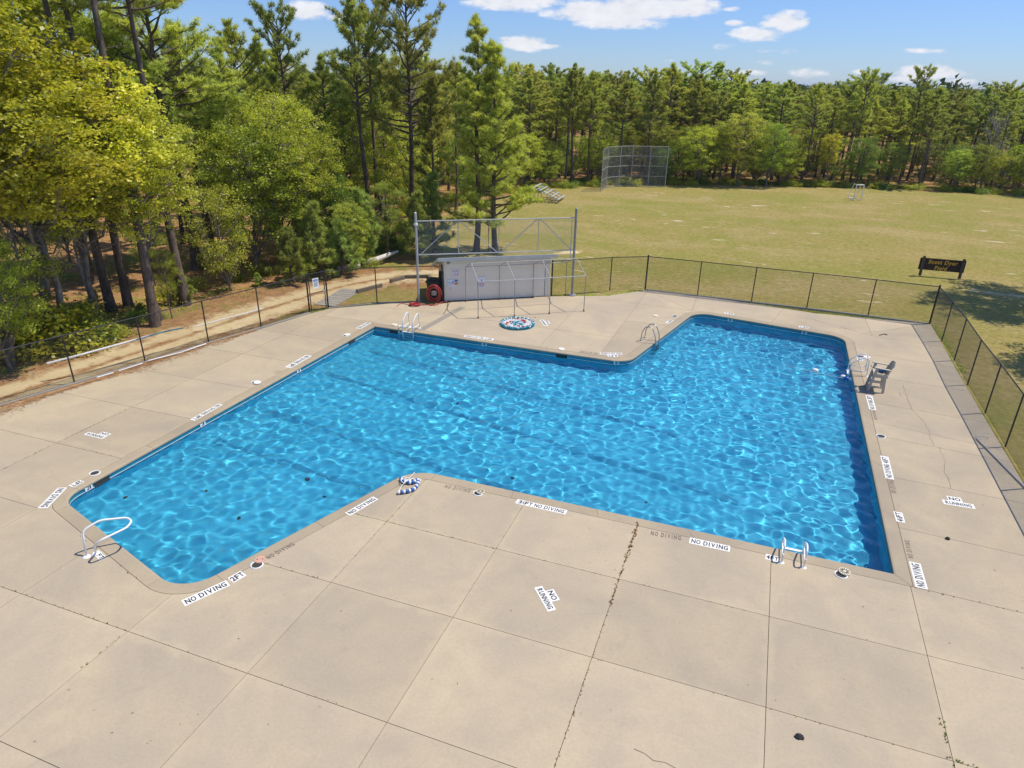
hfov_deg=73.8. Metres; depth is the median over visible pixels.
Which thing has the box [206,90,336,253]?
broadleaf tree
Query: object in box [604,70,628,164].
pine tree
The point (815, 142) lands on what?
pine tree
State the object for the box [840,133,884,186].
broadleaf tree
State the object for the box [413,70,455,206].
pine tree
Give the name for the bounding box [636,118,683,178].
broadleaf tree
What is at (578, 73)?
pine tree
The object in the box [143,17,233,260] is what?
pine tree
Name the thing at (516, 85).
pine tree
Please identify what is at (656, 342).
pool ladder
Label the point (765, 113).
pine tree
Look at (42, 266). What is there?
broadleaf tree
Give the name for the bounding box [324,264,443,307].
chain link fence
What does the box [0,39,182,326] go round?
broadleaf tree
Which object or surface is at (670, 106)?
pine tree
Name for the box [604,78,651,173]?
pine tree
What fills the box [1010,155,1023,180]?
broadleaf tree
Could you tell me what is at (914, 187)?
shrub
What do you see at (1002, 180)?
broadleaf tree
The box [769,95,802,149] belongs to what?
pine tree
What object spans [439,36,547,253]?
pine tree
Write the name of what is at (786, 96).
pine tree
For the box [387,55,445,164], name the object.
pine tree
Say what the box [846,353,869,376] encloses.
pool ladder
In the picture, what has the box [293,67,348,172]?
pine tree
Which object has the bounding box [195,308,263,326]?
cleaning pole
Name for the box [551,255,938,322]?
chain link fence
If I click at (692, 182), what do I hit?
shrub
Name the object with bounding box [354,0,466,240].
pine tree
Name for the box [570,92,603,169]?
pine tree
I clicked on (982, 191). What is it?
shrub
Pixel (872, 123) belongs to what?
pine tree
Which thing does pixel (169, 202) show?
broadleaf tree
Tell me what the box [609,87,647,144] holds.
pine tree
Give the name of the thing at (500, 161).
broadleaf tree
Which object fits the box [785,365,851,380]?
floating line
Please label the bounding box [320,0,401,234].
pine tree
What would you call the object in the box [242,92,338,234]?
broadleaf tree
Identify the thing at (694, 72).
pine tree
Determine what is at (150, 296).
pine tree
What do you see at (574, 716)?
leaf litter
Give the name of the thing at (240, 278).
shrub
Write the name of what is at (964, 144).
broadleaf tree
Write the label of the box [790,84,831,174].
pine tree
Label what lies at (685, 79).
pine tree
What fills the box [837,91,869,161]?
pine tree
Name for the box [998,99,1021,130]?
pine tree
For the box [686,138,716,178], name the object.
broadleaf tree
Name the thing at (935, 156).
broadleaf tree
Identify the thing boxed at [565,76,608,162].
pine tree
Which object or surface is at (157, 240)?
broadleaf tree
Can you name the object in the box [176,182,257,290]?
broadleaf tree
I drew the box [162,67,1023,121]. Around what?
distant forest
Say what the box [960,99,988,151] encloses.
pine tree
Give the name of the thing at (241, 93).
broadleaf tree
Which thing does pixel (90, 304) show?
shrub
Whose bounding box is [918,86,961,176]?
pine tree
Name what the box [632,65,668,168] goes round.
pine tree
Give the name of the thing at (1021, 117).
pine tree
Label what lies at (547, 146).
broadleaf tree
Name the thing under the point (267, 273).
shrub
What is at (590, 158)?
broadleaf tree
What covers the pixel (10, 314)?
broadleaf tree
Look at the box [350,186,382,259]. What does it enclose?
young pine
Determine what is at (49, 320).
shrub
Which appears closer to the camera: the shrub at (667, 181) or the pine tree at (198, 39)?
the pine tree at (198, 39)
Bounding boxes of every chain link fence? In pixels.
[0,273,310,403]
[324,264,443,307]
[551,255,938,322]
[929,285,1023,473]
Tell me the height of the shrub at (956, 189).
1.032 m
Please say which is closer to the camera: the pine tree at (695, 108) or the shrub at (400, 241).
the shrub at (400, 241)
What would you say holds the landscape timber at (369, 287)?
on the sandy track
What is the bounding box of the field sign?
[918,256,966,278]
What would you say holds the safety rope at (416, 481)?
on the concrete deck
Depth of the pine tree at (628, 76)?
105.49 m
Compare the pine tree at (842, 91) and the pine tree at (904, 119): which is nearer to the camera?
the pine tree at (904, 119)
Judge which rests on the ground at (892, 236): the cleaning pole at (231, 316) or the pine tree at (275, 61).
the pine tree at (275, 61)
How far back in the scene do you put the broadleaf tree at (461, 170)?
68.23 m
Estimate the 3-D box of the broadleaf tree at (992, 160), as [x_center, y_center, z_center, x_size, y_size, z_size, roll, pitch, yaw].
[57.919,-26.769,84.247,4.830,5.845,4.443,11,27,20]
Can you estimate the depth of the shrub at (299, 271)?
44.55 m
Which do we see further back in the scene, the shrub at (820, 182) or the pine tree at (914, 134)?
the pine tree at (914, 134)
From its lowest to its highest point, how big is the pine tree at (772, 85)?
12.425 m
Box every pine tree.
[11,0,143,283]
[21,0,117,312]
[48,0,133,307]
[48,0,223,271]
[52,0,191,306]
[63,34,119,210]
[74,0,248,270]
[74,13,168,225]
[90,0,161,327]
[117,35,163,92]
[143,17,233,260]
[149,82,194,243]
[161,65,208,227]
[194,34,256,239]
[200,17,281,231]
[230,46,271,95]
[240,33,300,182]
[242,0,313,232]
[251,47,319,123]
[271,74,336,194]
[287,65,327,111]
[293,52,354,231]
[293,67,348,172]
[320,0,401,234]
[324,0,404,232]
[330,67,351,125]
[342,59,403,215]
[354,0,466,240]
[366,50,422,185]
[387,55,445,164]
[411,76,459,246]
[412,50,445,107]
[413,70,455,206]
[416,65,462,177]
[420,69,470,190]
[433,65,474,208]
[434,11,510,252]
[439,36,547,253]
[440,61,474,176]
[469,76,497,114]
[489,83,527,135]
[496,64,528,137]
[503,76,555,181]
[504,80,543,177]
[508,61,533,117]
[508,64,558,180]
[522,70,561,176]
[533,66,575,140]
[538,83,573,180]
[539,62,567,88]
[545,68,599,175]
[553,68,590,180]
[556,62,593,180]
[559,67,585,153]
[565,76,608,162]
[570,70,610,183]
[570,70,613,174]
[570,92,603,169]
[586,73,615,144]
[588,71,613,166]
[588,78,614,152]
[602,81,645,180]
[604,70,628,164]
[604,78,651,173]
[606,72,641,162]
[609,69,638,110]
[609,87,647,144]
[626,68,674,180]
[630,77,673,171]
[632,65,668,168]
[647,76,676,129]
[648,62,693,170]
[660,85,696,150]
[665,68,693,151]
[670,78,717,175]
[671,73,698,164]
[675,72,716,169]
[679,59,724,125]
[697,79,720,163]
[698,63,739,173]
[698,90,738,177]
[715,68,752,164]
[716,82,769,179]
[720,82,760,151]
[720,84,750,172]
[725,72,759,169]
[725,87,760,177]
[749,82,785,176]
[750,93,772,169]
[756,81,803,179]
[760,82,782,139]
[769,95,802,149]
[769,96,797,174]
[770,84,795,133]
[780,79,804,103]
[784,84,805,154]
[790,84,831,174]
[794,82,832,180]
[799,91,821,166]
[802,99,824,162]
[805,83,838,171]
[806,90,857,174]
[809,95,840,177]
[815,91,851,179]
[832,80,855,159]
[832,85,875,180]
[834,78,870,169]
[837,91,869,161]
[840,92,859,155]
[847,66,882,183]
[847,86,877,169]
[854,72,892,176]
[855,100,887,179]
[867,98,921,180]
[868,83,892,143]
[870,90,908,175]
[873,91,898,159]
[873,91,915,171]
[875,93,910,160]
[888,103,928,177]
[893,86,921,146]
[898,63,937,183]
[905,89,942,179]
[910,98,950,187]
[911,87,958,185]
[911,96,926,172]
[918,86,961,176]
[931,89,971,180]
[938,94,984,176]
[946,87,978,148]
[951,84,1011,179]
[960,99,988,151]
[966,99,1007,182]
[982,79,1023,172]
[986,84,1016,152]
[987,99,1023,186]
[997,105,1023,182]
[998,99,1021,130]
[1001,90,1023,158]
[1006,102,1023,156]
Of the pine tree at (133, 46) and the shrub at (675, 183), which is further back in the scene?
the shrub at (675, 183)
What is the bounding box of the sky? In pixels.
[7,0,1023,89]
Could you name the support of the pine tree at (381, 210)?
on the ground at (892, 236)
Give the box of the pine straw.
[0,330,256,414]
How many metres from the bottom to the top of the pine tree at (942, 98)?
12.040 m
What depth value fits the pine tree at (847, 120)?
102.80 m
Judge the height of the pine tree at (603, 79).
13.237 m
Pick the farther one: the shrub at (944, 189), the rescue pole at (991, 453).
the shrub at (944, 189)
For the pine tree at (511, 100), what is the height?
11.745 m
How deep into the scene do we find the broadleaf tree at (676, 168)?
87.24 m
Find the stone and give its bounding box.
[794,733,803,739]
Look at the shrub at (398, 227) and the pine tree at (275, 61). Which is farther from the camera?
the pine tree at (275, 61)
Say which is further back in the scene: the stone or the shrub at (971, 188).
the shrub at (971, 188)
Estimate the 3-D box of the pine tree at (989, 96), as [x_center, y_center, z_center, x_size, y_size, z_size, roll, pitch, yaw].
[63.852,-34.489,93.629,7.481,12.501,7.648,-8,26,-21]
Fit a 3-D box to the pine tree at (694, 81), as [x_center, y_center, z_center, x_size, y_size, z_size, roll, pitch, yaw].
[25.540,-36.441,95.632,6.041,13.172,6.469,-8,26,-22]
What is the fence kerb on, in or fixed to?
on the ground at (892, 236)
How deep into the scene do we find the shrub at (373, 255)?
47.56 m
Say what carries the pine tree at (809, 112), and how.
on the ground at (892, 236)
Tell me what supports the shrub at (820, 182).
on the ground at (892, 236)
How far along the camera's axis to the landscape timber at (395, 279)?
43.24 m
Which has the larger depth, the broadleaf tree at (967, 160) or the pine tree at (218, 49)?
the broadleaf tree at (967, 160)
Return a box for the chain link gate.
[307,271,326,310]
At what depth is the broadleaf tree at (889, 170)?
86.35 m
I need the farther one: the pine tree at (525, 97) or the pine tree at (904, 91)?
the pine tree at (904, 91)
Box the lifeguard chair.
[865,360,895,392]
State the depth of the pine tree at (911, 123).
91.63 m
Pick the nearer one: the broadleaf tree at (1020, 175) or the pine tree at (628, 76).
the broadleaf tree at (1020, 175)
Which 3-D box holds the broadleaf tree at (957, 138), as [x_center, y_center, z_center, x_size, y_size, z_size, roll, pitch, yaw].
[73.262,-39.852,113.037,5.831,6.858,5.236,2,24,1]
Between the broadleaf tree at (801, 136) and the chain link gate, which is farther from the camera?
the broadleaf tree at (801, 136)
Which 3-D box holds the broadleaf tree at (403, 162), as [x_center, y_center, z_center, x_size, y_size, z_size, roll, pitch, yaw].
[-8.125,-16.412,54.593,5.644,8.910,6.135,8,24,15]
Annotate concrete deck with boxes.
[0,290,1023,767]
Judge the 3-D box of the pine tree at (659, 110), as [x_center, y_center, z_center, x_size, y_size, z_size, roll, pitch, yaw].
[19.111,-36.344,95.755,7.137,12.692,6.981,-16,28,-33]
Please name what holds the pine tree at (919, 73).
on the ground at (892, 236)
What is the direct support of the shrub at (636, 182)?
on the ground at (892, 236)
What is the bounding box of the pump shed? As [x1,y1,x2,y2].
[432,254,557,300]
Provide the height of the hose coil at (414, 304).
0.200 m
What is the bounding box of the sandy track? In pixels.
[0,267,430,409]
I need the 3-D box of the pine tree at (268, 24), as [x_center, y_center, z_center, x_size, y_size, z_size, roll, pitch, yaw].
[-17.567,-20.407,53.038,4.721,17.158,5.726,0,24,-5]
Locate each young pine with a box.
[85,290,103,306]
[134,302,146,318]
[161,261,196,305]
[252,272,264,285]
[264,224,312,283]
[287,198,329,266]
[293,199,341,277]
[321,217,365,276]
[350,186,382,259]
[376,210,399,250]
[398,189,439,259]
[410,171,455,255]
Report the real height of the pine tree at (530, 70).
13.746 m
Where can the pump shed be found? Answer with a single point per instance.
(453, 282)
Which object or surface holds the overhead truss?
on the concrete deck
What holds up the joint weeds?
on the concrete deck
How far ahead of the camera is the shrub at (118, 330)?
33.33 m
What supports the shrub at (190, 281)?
on the ground at (892, 236)
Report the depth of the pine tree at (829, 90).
97.51 m
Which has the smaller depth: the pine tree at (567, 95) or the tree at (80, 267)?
the tree at (80, 267)
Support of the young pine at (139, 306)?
on the ground at (892, 236)
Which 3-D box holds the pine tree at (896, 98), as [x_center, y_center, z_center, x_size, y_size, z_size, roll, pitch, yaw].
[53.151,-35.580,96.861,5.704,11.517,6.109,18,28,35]
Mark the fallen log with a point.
(383, 256)
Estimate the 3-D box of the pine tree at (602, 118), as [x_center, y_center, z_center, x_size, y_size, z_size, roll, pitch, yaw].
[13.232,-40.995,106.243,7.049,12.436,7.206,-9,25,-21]
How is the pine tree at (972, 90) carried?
on the ground at (892, 236)
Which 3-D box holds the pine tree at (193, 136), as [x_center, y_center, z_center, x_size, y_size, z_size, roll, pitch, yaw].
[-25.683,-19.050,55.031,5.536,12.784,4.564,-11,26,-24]
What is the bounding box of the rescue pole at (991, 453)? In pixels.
[975,433,1023,486]
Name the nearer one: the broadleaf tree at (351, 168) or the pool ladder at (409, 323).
the pool ladder at (409, 323)
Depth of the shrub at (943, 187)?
84.94 m
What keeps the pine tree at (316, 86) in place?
on the ground at (892, 236)
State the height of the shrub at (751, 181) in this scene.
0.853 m
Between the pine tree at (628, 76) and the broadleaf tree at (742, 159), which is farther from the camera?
the pine tree at (628, 76)
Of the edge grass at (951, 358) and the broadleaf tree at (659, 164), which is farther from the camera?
the broadleaf tree at (659, 164)
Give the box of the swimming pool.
[53,312,912,593]
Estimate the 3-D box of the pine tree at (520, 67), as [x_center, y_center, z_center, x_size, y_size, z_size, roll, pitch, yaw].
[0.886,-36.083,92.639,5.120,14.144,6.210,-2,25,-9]
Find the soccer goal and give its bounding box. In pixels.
[848,184,864,199]
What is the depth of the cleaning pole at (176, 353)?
31.13 m
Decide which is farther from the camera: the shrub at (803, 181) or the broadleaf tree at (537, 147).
the shrub at (803, 181)
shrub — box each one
[0,281,110,375]
[0,281,119,360]
[2,299,127,363]
[30,299,112,349]
[45,308,143,354]
[51,297,102,315]
[97,323,136,341]
[113,305,164,324]
[143,283,178,301]
[186,275,211,291]
[223,271,250,282]
[247,262,265,276]
[255,265,274,276]
[282,259,306,274]
[283,263,314,274]
[353,250,380,264]
[355,254,381,268]
[365,245,386,254]
[384,235,410,250]
[389,243,404,253]
[393,220,408,231]
[440,194,450,202]
[445,191,460,202]
[549,183,561,187]
[558,179,569,187]
[561,180,580,188]
[584,178,603,186]
[614,178,628,186]
[628,178,642,186]
[656,178,673,184]
[668,177,681,184]
[685,178,698,186]
[695,176,709,184]
[715,176,732,184]
[743,179,757,184]
[755,179,774,185]
[788,179,802,186]
[794,179,810,186]
[810,178,828,186]
[811,179,827,186]
[817,181,832,187]
[830,180,847,187]
[836,178,852,188]
[867,182,887,189]
[873,180,891,189]
[906,183,924,190]
[935,184,953,192]
[936,183,948,191]
[951,184,965,191]
[959,183,978,193]
[971,186,996,194]
[985,185,1004,194]
[1010,191,1022,195]
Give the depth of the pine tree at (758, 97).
92.36 m
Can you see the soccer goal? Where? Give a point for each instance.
(854, 197)
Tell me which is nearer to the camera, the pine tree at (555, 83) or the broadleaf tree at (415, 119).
the broadleaf tree at (415, 119)
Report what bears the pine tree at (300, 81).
on the ground at (892, 236)
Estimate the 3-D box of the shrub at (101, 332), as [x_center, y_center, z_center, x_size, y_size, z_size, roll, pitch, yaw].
[-19.917,-2.730,32.558,3.656,1.560,3.736,10,26,20]
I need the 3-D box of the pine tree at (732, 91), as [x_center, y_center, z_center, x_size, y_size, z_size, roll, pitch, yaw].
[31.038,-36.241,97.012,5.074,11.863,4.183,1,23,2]
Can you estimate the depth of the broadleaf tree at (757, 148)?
90.19 m
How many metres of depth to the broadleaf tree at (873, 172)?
90.45 m
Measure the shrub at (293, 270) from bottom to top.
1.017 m
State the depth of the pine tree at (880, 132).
100.83 m
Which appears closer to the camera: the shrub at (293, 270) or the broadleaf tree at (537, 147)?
the shrub at (293, 270)
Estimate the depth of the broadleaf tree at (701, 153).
83.90 m
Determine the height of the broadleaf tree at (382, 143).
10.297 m
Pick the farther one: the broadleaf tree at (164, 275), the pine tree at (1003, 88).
the pine tree at (1003, 88)
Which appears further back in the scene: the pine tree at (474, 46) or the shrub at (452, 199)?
the shrub at (452, 199)
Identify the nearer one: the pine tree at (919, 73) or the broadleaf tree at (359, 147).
the broadleaf tree at (359, 147)
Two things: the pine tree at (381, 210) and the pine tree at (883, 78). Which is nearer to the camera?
the pine tree at (381, 210)
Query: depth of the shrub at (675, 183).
86.45 m
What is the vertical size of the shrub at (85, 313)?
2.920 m
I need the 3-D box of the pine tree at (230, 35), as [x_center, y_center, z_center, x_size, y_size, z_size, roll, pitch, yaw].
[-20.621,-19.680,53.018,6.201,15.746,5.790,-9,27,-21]
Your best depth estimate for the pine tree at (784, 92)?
87.90 m
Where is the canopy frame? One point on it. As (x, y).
(499, 280)
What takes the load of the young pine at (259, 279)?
on the ground at (892, 236)
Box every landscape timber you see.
[356,283,382,292]
[389,276,404,281]
[405,274,427,278]
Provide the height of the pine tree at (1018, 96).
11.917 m
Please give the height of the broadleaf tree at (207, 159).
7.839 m
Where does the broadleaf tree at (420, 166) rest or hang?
on the ground at (892, 236)
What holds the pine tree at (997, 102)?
on the ground at (892, 236)
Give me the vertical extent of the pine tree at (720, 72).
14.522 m
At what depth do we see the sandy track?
34.15 m
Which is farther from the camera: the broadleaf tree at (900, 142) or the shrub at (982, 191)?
the broadleaf tree at (900, 142)
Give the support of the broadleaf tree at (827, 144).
on the ground at (892, 236)
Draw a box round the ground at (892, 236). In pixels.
[0,104,1023,509]
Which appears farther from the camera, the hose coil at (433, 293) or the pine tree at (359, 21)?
the pine tree at (359, 21)
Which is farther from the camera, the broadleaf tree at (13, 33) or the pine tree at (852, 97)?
the pine tree at (852, 97)
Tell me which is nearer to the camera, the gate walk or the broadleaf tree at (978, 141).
the gate walk
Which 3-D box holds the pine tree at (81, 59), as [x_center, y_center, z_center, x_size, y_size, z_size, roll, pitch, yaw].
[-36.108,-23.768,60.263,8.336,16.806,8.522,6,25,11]
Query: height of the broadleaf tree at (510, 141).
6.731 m
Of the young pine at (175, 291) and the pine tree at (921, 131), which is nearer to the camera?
the young pine at (175, 291)
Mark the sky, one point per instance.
(808, 42)
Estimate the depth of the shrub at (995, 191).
83.25 m
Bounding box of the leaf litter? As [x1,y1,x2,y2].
[32,302,1022,741]
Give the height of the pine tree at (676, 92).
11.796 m
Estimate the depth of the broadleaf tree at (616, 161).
88.46 m
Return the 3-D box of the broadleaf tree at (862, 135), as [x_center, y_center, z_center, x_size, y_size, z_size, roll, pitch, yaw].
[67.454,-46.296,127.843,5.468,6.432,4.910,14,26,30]
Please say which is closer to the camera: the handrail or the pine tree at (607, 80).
the handrail
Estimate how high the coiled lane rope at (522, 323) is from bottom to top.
0.167 m
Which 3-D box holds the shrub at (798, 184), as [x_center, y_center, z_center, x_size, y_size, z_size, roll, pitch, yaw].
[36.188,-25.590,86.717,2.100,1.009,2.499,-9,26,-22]
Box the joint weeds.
[3,313,1017,767]
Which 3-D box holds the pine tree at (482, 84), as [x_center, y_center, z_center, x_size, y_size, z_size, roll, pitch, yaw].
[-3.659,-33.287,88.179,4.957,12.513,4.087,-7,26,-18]
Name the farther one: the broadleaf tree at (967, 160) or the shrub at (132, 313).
the broadleaf tree at (967, 160)
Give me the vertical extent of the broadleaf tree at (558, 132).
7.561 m
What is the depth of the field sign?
46.06 m
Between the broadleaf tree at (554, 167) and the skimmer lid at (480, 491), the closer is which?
the skimmer lid at (480, 491)
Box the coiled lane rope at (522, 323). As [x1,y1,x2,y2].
[500,316,534,329]
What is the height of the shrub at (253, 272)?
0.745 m
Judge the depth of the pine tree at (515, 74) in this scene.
87.79 m
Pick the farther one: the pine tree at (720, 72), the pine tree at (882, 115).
the pine tree at (882, 115)
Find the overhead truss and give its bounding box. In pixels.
[414,207,577,301]
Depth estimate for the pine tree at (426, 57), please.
81.43 m
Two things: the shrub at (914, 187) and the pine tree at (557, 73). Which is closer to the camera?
the shrub at (914, 187)
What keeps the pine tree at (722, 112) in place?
on the ground at (892, 236)
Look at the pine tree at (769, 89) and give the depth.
91.39 m
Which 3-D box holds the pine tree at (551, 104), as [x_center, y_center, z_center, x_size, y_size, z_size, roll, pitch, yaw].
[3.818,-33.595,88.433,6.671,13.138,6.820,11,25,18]
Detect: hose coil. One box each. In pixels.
[397,302,435,305]
[426,284,450,305]
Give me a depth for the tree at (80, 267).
33.92 m
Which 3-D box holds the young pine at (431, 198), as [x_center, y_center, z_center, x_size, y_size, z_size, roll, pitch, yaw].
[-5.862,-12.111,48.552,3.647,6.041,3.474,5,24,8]
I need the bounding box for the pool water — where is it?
[70,318,890,583]
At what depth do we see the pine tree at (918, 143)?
101.72 m
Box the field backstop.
[601,146,668,190]
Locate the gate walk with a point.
(342, 290)
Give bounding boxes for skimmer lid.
[254,556,265,563]
[476,489,484,493]
[838,567,850,575]
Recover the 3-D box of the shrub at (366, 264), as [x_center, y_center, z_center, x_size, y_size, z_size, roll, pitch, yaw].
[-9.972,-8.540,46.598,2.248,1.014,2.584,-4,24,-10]
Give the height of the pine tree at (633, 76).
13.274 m
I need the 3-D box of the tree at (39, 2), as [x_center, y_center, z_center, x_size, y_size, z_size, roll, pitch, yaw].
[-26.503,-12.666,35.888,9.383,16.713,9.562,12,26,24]
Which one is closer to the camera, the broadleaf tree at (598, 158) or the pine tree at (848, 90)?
the broadleaf tree at (598, 158)
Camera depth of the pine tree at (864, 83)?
85.73 m
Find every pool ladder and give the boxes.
[402,312,420,336]
[639,324,659,347]
[779,537,807,568]
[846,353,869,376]
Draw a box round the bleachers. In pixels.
[532,183,564,202]
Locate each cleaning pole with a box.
[47,335,149,364]
[137,327,182,339]
[148,343,205,360]
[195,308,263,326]
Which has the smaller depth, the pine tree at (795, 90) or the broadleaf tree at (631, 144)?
the broadleaf tree at (631, 144)
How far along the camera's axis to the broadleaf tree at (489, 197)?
48.98 m
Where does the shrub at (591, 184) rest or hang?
on the ground at (892, 236)
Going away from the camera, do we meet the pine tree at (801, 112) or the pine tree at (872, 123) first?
the pine tree at (872, 123)
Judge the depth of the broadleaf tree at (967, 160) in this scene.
88.78 m
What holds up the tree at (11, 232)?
on the ground at (892, 236)
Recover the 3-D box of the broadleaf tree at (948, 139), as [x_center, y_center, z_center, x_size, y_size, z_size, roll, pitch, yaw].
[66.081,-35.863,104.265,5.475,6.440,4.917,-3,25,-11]
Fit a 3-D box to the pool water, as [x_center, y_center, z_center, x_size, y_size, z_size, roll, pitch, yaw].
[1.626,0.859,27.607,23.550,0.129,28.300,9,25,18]
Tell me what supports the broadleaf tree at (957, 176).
on the ground at (892, 236)
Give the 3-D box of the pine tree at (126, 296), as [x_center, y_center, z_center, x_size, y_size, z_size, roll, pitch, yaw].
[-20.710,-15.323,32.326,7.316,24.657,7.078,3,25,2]
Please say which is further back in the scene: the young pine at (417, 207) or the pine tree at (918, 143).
the pine tree at (918, 143)
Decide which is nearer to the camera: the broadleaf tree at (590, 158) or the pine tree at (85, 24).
the pine tree at (85, 24)
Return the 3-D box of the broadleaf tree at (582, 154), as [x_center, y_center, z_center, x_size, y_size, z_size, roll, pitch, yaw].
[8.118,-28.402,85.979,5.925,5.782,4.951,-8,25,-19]
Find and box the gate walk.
[314,288,356,306]
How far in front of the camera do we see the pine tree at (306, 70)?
87.85 m
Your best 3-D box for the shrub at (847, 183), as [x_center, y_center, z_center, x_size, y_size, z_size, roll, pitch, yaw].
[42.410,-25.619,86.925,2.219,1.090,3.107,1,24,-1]
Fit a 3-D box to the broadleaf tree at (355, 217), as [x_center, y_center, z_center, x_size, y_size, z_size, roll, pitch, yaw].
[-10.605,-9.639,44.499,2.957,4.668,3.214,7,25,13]
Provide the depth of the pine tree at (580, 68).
110.22 m
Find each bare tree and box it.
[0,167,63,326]
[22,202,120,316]
[966,105,1020,189]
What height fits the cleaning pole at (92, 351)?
0.290 m
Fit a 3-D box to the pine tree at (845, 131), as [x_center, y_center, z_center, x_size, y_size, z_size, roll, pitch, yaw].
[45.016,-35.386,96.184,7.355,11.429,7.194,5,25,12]
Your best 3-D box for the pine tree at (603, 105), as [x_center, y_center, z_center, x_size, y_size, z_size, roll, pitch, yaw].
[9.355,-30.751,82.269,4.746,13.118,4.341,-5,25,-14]
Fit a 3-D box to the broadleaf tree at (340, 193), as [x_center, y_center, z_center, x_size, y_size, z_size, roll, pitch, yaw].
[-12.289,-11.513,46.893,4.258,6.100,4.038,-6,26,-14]
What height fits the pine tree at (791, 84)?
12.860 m
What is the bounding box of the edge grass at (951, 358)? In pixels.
[304,288,968,373]
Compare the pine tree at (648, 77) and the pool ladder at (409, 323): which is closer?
the pool ladder at (409, 323)
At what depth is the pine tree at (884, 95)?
102.72 m
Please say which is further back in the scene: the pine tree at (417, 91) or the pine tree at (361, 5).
the pine tree at (417, 91)
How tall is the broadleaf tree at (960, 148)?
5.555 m
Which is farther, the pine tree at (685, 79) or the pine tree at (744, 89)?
the pine tree at (685, 79)
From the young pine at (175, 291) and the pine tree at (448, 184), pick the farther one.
the pine tree at (448, 184)
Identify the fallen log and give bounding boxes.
[367,250,398,264]
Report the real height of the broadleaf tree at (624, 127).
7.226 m
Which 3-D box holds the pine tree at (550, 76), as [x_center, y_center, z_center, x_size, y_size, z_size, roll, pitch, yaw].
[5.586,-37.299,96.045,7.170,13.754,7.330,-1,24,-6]
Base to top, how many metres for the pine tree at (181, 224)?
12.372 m
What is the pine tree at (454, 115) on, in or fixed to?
on the ground at (892, 236)
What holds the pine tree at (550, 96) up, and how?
on the ground at (892, 236)
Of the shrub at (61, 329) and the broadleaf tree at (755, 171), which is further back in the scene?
the broadleaf tree at (755, 171)
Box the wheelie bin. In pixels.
[425,277,441,299]
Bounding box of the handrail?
[82,517,131,558]
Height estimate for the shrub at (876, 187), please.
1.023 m
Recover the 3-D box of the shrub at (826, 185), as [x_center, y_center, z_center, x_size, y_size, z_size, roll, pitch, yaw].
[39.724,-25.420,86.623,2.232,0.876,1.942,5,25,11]
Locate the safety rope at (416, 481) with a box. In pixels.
[398,472,419,493]
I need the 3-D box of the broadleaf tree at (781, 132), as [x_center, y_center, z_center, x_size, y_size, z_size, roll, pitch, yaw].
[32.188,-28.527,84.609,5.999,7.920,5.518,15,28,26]
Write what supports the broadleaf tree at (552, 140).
on the ground at (892, 236)
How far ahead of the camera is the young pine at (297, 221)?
44.97 m
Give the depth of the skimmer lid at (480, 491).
21.20 m
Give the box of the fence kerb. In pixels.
[0,289,929,406]
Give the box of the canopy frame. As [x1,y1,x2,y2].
[465,258,585,318]
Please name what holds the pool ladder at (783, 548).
attached to the concrete deck
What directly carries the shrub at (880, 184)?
on the ground at (892, 236)
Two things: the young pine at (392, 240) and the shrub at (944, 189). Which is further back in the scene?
the shrub at (944, 189)
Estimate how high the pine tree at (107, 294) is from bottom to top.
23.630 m
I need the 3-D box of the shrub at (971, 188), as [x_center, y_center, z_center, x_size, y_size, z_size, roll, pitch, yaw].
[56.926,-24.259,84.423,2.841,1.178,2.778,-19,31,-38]
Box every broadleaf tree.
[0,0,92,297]
[0,0,99,367]
[0,15,174,330]
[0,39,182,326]
[0,185,86,319]
[0,231,51,372]
[21,156,73,262]
[54,85,208,320]
[115,204,171,285]
[149,250,184,317]
[170,77,277,252]
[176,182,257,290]
[178,130,220,200]
[181,117,306,270]
[195,129,242,188]
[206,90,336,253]
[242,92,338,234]
[270,126,354,251]
[304,172,359,239]
[308,100,385,203]
[324,200,370,270]
[327,112,375,183]
[337,99,396,184]
[348,99,419,209]
[362,178,408,258]
[372,122,439,218]
[401,144,441,203]
[404,117,447,175]
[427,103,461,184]
[437,122,488,203]
[480,140,520,182]
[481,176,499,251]
[490,146,521,183]
[497,128,529,169]
[508,131,545,184]
[527,117,569,157]
[529,137,561,180]
[533,147,563,185]
[546,134,574,177]
[553,133,594,178]
[576,137,607,178]
[583,123,617,180]
[599,120,640,175]
[599,143,627,179]
[615,130,647,176]
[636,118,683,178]
[641,130,669,170]
[650,147,675,180]
[660,135,698,176]
[663,124,704,177]
[678,123,723,184]
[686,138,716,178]
[702,121,747,183]
[709,112,771,185]
[737,126,772,179]
[738,130,778,181]
[749,119,800,186]
[759,137,803,181]
[776,144,807,181]
[785,127,829,179]
[788,146,813,178]
[793,125,813,147]
[812,137,858,180]
[818,133,845,181]
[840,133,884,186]
[859,121,879,149]
[859,146,885,181]
[877,141,910,182]
[889,141,913,174]
[907,139,925,168]
[910,140,946,182]
[931,144,973,186]
[932,129,962,166]
[938,123,970,148]
[942,149,978,185]
[951,144,980,184]
[956,137,978,147]
[963,143,1006,186]
[968,128,1013,177]
[970,154,1007,187]
[986,155,1022,188]
[1001,142,1023,186]
[1001,147,1023,178]
[1008,156,1023,188]
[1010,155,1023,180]
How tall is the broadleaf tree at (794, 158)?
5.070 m
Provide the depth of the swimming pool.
21.52 m
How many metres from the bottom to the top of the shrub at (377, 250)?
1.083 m
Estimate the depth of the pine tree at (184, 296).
33.21 m
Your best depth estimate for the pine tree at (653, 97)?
84.02 m
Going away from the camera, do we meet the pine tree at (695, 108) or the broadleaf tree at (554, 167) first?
the broadleaf tree at (554, 167)

